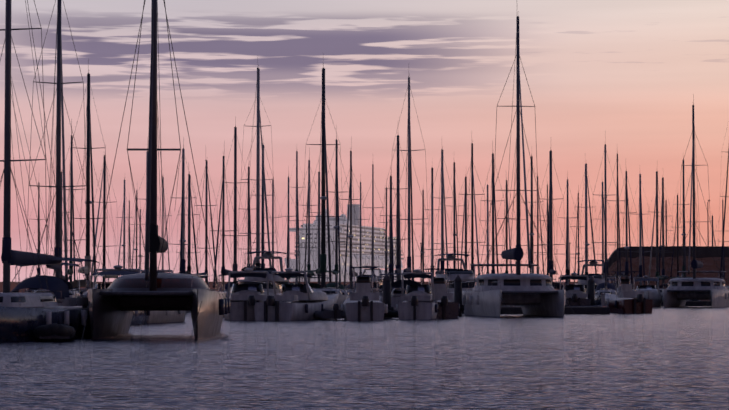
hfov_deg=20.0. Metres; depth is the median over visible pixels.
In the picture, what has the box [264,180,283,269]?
sailboat
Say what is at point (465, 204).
sailboat
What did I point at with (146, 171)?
sailboat
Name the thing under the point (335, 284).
sailboat
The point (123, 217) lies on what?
sailboat
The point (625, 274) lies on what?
sailboat
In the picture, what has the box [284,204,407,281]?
building
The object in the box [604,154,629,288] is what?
sailboat
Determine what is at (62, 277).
sailboat
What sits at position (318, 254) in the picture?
sailboat
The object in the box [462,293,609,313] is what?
pontoon
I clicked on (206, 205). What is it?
sailboat
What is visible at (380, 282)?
motor yacht
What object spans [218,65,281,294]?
sailboat
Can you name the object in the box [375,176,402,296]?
sailboat
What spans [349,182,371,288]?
sailboat
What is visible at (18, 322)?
sailboat
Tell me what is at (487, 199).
sailboat
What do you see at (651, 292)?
motor cruiser
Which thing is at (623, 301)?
motorboat
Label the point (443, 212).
sailboat
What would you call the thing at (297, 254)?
sailboat
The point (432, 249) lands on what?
sailboat
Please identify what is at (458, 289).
pile
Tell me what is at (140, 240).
sailboat
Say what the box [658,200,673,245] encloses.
sailboat
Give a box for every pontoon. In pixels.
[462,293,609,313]
[661,300,711,305]
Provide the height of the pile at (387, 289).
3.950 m
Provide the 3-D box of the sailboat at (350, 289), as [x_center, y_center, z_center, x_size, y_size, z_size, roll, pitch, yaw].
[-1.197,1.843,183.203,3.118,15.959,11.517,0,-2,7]
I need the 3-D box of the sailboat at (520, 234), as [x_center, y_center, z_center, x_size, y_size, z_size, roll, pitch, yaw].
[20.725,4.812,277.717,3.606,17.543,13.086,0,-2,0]
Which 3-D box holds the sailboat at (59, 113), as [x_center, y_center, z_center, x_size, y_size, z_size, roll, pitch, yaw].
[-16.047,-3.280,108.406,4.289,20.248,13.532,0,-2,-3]
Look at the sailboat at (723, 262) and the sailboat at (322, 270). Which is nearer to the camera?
the sailboat at (322, 270)
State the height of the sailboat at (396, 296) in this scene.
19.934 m
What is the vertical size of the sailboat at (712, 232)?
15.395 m
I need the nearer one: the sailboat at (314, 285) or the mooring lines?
the mooring lines
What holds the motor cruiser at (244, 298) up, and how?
on the water surface
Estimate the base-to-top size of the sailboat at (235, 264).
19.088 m
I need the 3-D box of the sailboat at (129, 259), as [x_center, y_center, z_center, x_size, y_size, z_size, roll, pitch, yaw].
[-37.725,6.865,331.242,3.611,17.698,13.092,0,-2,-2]
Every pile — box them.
[383,273,393,317]
[454,275,463,314]
[588,276,596,305]
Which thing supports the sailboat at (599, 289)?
on the water surface
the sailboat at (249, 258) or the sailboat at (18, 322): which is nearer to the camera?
the sailboat at (18, 322)
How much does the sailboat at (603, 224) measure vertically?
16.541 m
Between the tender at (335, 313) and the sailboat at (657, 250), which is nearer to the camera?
the tender at (335, 313)
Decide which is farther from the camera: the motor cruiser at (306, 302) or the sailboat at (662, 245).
the sailboat at (662, 245)
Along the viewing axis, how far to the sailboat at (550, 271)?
181.88 m
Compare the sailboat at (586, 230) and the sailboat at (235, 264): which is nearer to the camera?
the sailboat at (235, 264)
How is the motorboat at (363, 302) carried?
on the water surface
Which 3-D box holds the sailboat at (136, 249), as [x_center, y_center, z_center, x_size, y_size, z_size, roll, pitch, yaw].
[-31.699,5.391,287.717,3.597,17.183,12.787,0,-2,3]
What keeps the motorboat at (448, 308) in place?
on the water surface
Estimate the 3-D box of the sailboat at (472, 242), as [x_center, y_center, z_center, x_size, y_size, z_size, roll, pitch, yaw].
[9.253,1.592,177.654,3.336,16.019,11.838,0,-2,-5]
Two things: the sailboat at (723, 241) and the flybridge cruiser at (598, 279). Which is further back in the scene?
the sailboat at (723, 241)
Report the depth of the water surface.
53.86 m
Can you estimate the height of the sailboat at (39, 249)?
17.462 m
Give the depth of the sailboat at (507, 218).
211.48 m
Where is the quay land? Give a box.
[0,243,577,292]
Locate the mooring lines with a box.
[80,301,201,342]
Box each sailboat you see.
[0,0,99,341]
[15,0,88,307]
[25,182,49,292]
[50,169,73,279]
[61,119,85,287]
[67,59,108,294]
[91,155,119,282]
[114,180,134,268]
[120,200,137,268]
[127,190,144,269]
[132,209,141,269]
[133,138,159,269]
[157,177,172,272]
[168,139,198,311]
[176,171,200,273]
[192,160,218,284]
[209,156,238,297]
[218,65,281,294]
[218,116,251,290]
[237,166,255,279]
[248,145,277,267]
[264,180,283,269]
[276,174,300,283]
[283,151,307,283]
[295,68,349,308]
[295,148,327,288]
[306,172,331,288]
[320,139,353,295]
[338,151,365,295]
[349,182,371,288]
[360,164,385,292]
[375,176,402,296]
[376,179,395,289]
[379,77,430,308]
[379,135,411,297]
[414,190,430,284]
[420,167,444,284]
[427,146,455,292]
[448,162,466,268]
[456,143,487,275]
[457,174,477,277]
[477,184,495,273]
[479,141,509,306]
[495,180,519,306]
[508,192,527,273]
[520,156,545,305]
[526,186,547,273]
[536,150,566,289]
[539,184,557,289]
[556,176,579,289]
[562,163,597,284]
[569,185,588,283]
[591,144,620,304]
[594,182,613,282]
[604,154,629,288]
[609,168,639,298]
[628,174,652,290]
[646,171,669,294]
[652,177,674,288]
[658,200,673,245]
[669,195,687,276]
[670,156,699,300]
[707,216,718,245]
[713,200,728,285]
[715,121,728,289]
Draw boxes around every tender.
[33,323,75,338]
[314,304,345,319]
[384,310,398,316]
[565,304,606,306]
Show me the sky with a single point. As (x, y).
(624, 76)
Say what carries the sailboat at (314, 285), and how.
on the water surface
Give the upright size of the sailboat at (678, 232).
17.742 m
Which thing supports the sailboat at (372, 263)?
on the water surface
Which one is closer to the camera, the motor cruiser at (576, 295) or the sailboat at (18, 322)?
the sailboat at (18, 322)
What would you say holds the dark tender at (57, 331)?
on the water surface
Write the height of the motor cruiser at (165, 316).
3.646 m
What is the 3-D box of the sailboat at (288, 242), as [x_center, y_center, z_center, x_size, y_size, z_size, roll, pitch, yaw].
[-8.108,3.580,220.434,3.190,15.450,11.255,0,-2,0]
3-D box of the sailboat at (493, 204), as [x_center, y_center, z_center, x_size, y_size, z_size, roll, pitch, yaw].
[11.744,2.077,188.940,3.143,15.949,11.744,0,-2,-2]
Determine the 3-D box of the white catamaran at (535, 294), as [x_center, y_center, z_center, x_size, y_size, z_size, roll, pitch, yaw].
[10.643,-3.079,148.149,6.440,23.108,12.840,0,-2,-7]
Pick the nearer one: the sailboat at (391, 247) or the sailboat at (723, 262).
the sailboat at (391, 247)
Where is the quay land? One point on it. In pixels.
(13, 285)
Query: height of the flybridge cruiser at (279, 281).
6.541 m
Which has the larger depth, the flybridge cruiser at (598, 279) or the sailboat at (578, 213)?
the sailboat at (578, 213)
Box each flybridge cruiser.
[230,237,289,301]
[431,251,475,301]
[575,260,608,292]
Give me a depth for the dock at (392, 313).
132.08 m
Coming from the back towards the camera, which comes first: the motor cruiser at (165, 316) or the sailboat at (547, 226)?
the sailboat at (547, 226)
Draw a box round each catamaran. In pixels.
[82,0,229,338]
[462,16,565,316]
[660,94,728,307]
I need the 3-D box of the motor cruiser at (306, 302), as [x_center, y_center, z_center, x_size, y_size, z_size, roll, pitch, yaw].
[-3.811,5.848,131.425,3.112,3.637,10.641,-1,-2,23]
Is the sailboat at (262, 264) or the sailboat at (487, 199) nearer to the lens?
the sailboat at (262, 264)
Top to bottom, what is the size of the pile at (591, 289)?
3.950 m
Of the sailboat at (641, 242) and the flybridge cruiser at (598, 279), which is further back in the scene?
the sailboat at (641, 242)
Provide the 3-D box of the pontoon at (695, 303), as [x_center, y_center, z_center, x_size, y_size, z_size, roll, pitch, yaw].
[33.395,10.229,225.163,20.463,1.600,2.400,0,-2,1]
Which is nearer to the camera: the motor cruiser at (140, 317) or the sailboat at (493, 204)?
the motor cruiser at (140, 317)
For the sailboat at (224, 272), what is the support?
on the water surface
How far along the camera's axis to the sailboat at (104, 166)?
190.82 m
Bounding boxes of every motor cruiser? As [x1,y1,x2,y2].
[77,265,149,324]
[135,267,185,323]
[224,268,268,319]
[254,268,338,320]
[396,269,438,318]
[560,273,589,305]
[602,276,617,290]
[633,276,662,306]
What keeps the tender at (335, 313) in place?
on the water surface
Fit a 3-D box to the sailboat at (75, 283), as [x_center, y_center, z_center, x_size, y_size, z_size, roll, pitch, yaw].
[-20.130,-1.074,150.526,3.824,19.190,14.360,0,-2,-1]
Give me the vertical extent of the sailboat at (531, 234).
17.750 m
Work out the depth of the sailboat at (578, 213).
267.43 m
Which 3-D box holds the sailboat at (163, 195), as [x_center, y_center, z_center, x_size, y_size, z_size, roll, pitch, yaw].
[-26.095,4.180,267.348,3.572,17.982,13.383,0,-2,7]
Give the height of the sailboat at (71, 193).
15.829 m
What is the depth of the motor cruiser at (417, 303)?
131.87 m
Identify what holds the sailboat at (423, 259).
on the water surface
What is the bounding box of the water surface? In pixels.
[0,306,728,409]
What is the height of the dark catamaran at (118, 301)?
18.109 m
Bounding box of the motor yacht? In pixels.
[341,265,382,290]
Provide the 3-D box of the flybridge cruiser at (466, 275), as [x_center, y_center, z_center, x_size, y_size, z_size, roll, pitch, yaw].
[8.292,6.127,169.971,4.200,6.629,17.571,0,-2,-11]
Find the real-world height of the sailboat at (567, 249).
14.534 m
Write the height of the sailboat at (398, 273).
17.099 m
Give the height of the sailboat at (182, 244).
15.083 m
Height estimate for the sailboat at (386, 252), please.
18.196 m
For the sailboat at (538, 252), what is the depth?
236.09 m
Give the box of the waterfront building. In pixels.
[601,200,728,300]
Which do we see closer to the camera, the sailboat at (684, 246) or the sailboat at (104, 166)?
the sailboat at (104, 166)
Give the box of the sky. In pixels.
[0,0,728,281]
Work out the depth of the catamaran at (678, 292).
212.59 m

